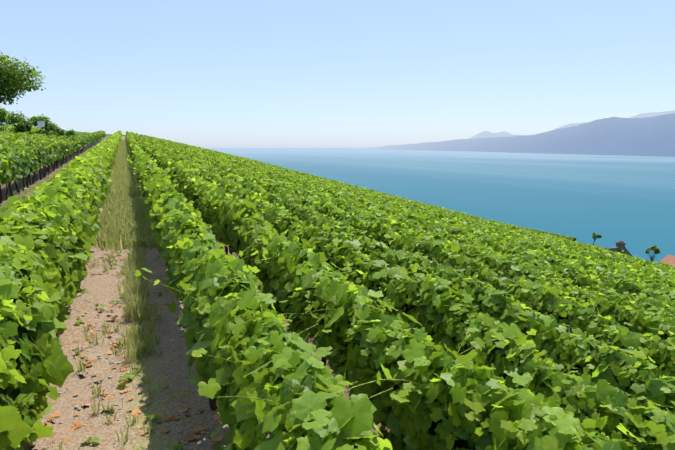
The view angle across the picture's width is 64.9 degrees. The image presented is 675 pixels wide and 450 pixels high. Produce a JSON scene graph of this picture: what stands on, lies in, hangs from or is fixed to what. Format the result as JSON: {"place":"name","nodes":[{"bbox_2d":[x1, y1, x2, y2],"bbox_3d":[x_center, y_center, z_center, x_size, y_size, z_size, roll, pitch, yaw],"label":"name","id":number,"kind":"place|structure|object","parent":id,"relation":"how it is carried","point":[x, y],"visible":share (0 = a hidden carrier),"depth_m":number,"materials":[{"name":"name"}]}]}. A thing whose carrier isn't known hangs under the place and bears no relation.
{"place":"outdoors","nodes":[
{"label":"outdoors","id":0,"kind":"place"},
{"bbox_2d":[91,139,158,249],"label":"grass","id":1,"kind":"structure","parent":0,"point":[129,231],"depth_m":12.19,"materials":[{"name":"green plant"}]},
{"bbox_2d":[0,123,604,449],"bbox_3d":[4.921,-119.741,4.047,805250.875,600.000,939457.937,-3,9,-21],"label":"ground","id":2,"kind":"structure","parent":0,"point":[171,361],"depth_m":4.52,"materials":[{"name":"beige soil"}]},
{"bbox_2d":[37,121,44,132],"bbox_3d":[-21.160,-6.228,38.033,0.450,2.430,0.065,-3,9,-21],"label":"white sign","id":3,"kind":"object","parent":2,"relation":"on","point":[41,124],"visible":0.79,"depth_m":37.87,"materials":[{"name":"white metal"}]},
{"bbox_2d":[2,140,103,204],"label":"alley grass","id":4,"kind":"structure","parent":2,"relation":"on","point":[24,195],"depth_m":17.41,"materials":[{"name":"green plant"}]},
{"bbox_2d":[42,200,196,449],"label":"scattered grass","id":5,"kind":"structure","parent":2,"relation":"on","point":[81,366],"depth_m":4.59,"materials":[{"name":"green plant"}]},
{"bbox_2d":[64,246,182,384],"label":"dry leaves","id":6,"kind":"object","parent":2,"relation":"on","point":[94,360],"visible":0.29,"depth_m":5.39,"materials":[{"name":"brown plant"}]},
{"bbox_2d":[29,373,223,449],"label":"dry leaves","id":7,"kind":"object","parent":2,"relation":"on","point":[78,424],"visible":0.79,"depth_m":3.87,"materials":[{"name":"brown plant"}]},
{"bbox_2d":[51,245,220,449],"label":"pebbles","id":8,"kind":"object","parent":2,"relation":"on","point":[200,441],"visible":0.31,"depth_m":4.54,"materials":[{"name":"beige stone"}]},
{"bbox_2d":[114,190,158,364],"bbox_3d":[-3.250,0.384,8.558,0.655,0.916,16.054,-3,9,-21],"label":"grass strip","id":9,"kind":"object","parent":2,"relation":"on","point":[135,302],"depth_m":6.04,"materials":[{"name":"green plant"}]},
{"bbox_2d":[75,226,223,449],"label":"weeds","id":10,"kind":"object","parent":2,"relation":"on","point":[119,386],"visible":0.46,"depth_m":4.34,"materials":[{"name":"green plant"}]},
{"bbox_2d":[0,155,325,410],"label":"trunks","id":11,"kind":"object","parent":2,"relation":"on","point":[212,403],"visible":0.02,"depth_m":15.51,"materials":[{"name":"brown plant"}]},
{"bbox_2d":[5,132,623,342],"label":"posts","id":12,"kind":"object","parent":2,"relation":"on","point":[350,229],"visible":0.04,"depth_m":12.23,"materials":[{"name":"brown wood"}]},
{"bbox_2d":[0,245,674,449],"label":"vine leaves","id":13,"kind":"object","parent":2,"relation":"on","point":[293,377],"visible":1,"depth_m":2.68,"materials":[{"name":"green plant"}]},
{"bbox_2d":[0,143,674,449],"bbox_3d":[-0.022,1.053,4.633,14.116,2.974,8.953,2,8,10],"label":"vine leaves","id":14,"kind":"object","parent":2,"relation":"on","point":[242,226],"visible":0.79,"depth_m":5.16,"materials":[{"name":"green plant"}]},
{"bbox_2d":[0,143,674,306],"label":"vine leaves","id":15,"kind":"object","parent":2,"relation":"on","point":[596,273],"visible":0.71,"depth_m":11.39,"materials":[{"name":"green plant"}]},
{"bbox_2d":[0,125,674,278],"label":"vine leaves","id":16,"kind":"object","parent":2,"relation":"on","point":[167,153],"visible":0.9,"depth_m":25.33,"materials":[{"name":"green plant"}]},
{"bbox_2d":[486,219,574,239],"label":"vine leaves","id":17,"kind":"object","parent":2,"relation":"on","point":[554,235],"depth_m":121.02,"materials":[{"name":"green plant"}]},
{"bbox_2d":[511,225,575,240],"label":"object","id":18,"kind":"object","parent":2,"relation":"on","point":[563,236],"visible":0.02,"depth_m":118.58,"materials":[{"name":"green plant"}]},
{"bbox_2d":[605,240,632,256],"bbox_3d":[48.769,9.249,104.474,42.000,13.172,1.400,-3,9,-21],"label":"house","id":19,"kind":"structure","parent":2,"relation":"on","point":[620,246],"depth_m":106.64,"materials":[{"name":"stone"}]},
{"bbox_2d":[647,251,657,261],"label":"tree trunk","id":20,"kind":"object","parent":2,"relation":"on","point":[651,259],"visible":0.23,"depth_m":137.00,"materials":[{"name":"brown plant"}]},
{"bbox_2d":[645,245,660,253],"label":"tree leaves","id":21,"kind":"object","parent":20,"relation":"attached to","point":[654,248],"visible":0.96,"depth_m":136.88,"materials":[{"name":"green plant"}]},
{"bbox_2d":[660,255,674,266],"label":"roof","id":22,"kind":"structure","parent":2,"relation":"on","point":[668,258],"depth_m":136.27,"materials":[{"name":"tile"}]},
{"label":"big tree wood","id":23,"kind":"object","parent":2,"relation":"on","visible":0},
{"bbox_2d":[0,52,45,104],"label":"tree leaves","id":24,"kind":"object","parent":23,"relation":"attached to","point":[15,80],"visible":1,"depth_m":43.93,"materials":[{"name":"green plant"}]},
{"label":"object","id":25,"kind":"object","parent":2,"relation":"on","visible":0},
{"bbox_2d":[4,184,647,447],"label":"shoots","id":26,"kind":"object","parent":25,"relation":"on","point":[341,318],"visible":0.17,"depth_m":3.49,"materials":[{"name":"green plant"}]},
{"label":"small tree wood","id":27,"kind":"object","parent":2,"relation":"on","visible":0},
{"bbox_2d":[592,232,601,238],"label":"tree leaves","id":28,"kind":"object","parent":27,"relation":"attached to","point":[594,235],"visible":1,"depth_m":110.79,"materials":[{"name":"green plant"}]},
{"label":"bush wood","id":29,"kind":"object","parent":2,"relation":"on","visible":0},
{"bbox_2d":[16,114,64,135],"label":"bush leaves","id":30,"kind":"object","parent":29,"relation":"attached to","point":[50,127],"visible":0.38,"depth_m":40.76,"materials":[{"name":"green plant"}]},
{"bbox_3d":[-25.182,-7.256,39.750,3.579,3.117,2.823,-3,9,-21],"label":"bush wood","id":31,"kind":"object","parent":2,"relation":"on","visible":0},
{"bbox_2d":[0,107,32,132],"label":"bush leaves","id":32,"kind":"object","parent":31,"relation":"attached to","point":[6,117],"visible":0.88,"depth_m":39.68,"materials":[{"name":"green plant"}]},
{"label":"bush wood","id":33,"kind":"object","parent":2,"relation":"on","visible":0},
{"bbox_2d":[47,128,85,141],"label":"bush leaves","id":34,"kind":"object","parent":33,"relation":"attached to","point":[71,132],"visible":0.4,"depth_m":40.97,"materials":[{"name":"green plant"}]},
{"bbox_2d":[0,0,674,147],"label":"sky","id":35,"kind":"structure","parent":0,"point":[198,73],"materials":[{"name":"blue"}]},
{"bbox_2d":[205,148,674,261],"bbox_3d":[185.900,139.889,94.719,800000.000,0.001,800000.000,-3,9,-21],"label":"lake","id":36,"kind":"structure","parent":0,"point":[612,200],"depth_m":2209.77,"materials":[{"name":"blue liquid"}]},
{"bbox_2d":[350,113,674,156],"bbox_3d":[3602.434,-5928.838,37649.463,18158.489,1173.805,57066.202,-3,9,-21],"label":"mountain","id":37,"kind":"structure","parent":0,"point":[651,136],"depth_m":14295.85,"materials":[{"name":"stone"}]},
{"bbox_2d":[468,110,674,138],"bbox_3d":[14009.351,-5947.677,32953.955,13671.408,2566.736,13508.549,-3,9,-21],"label":"mountain","id":38,"kind":"structure","parent":0,"point":[485,134],"depth_m":35110.92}
]}

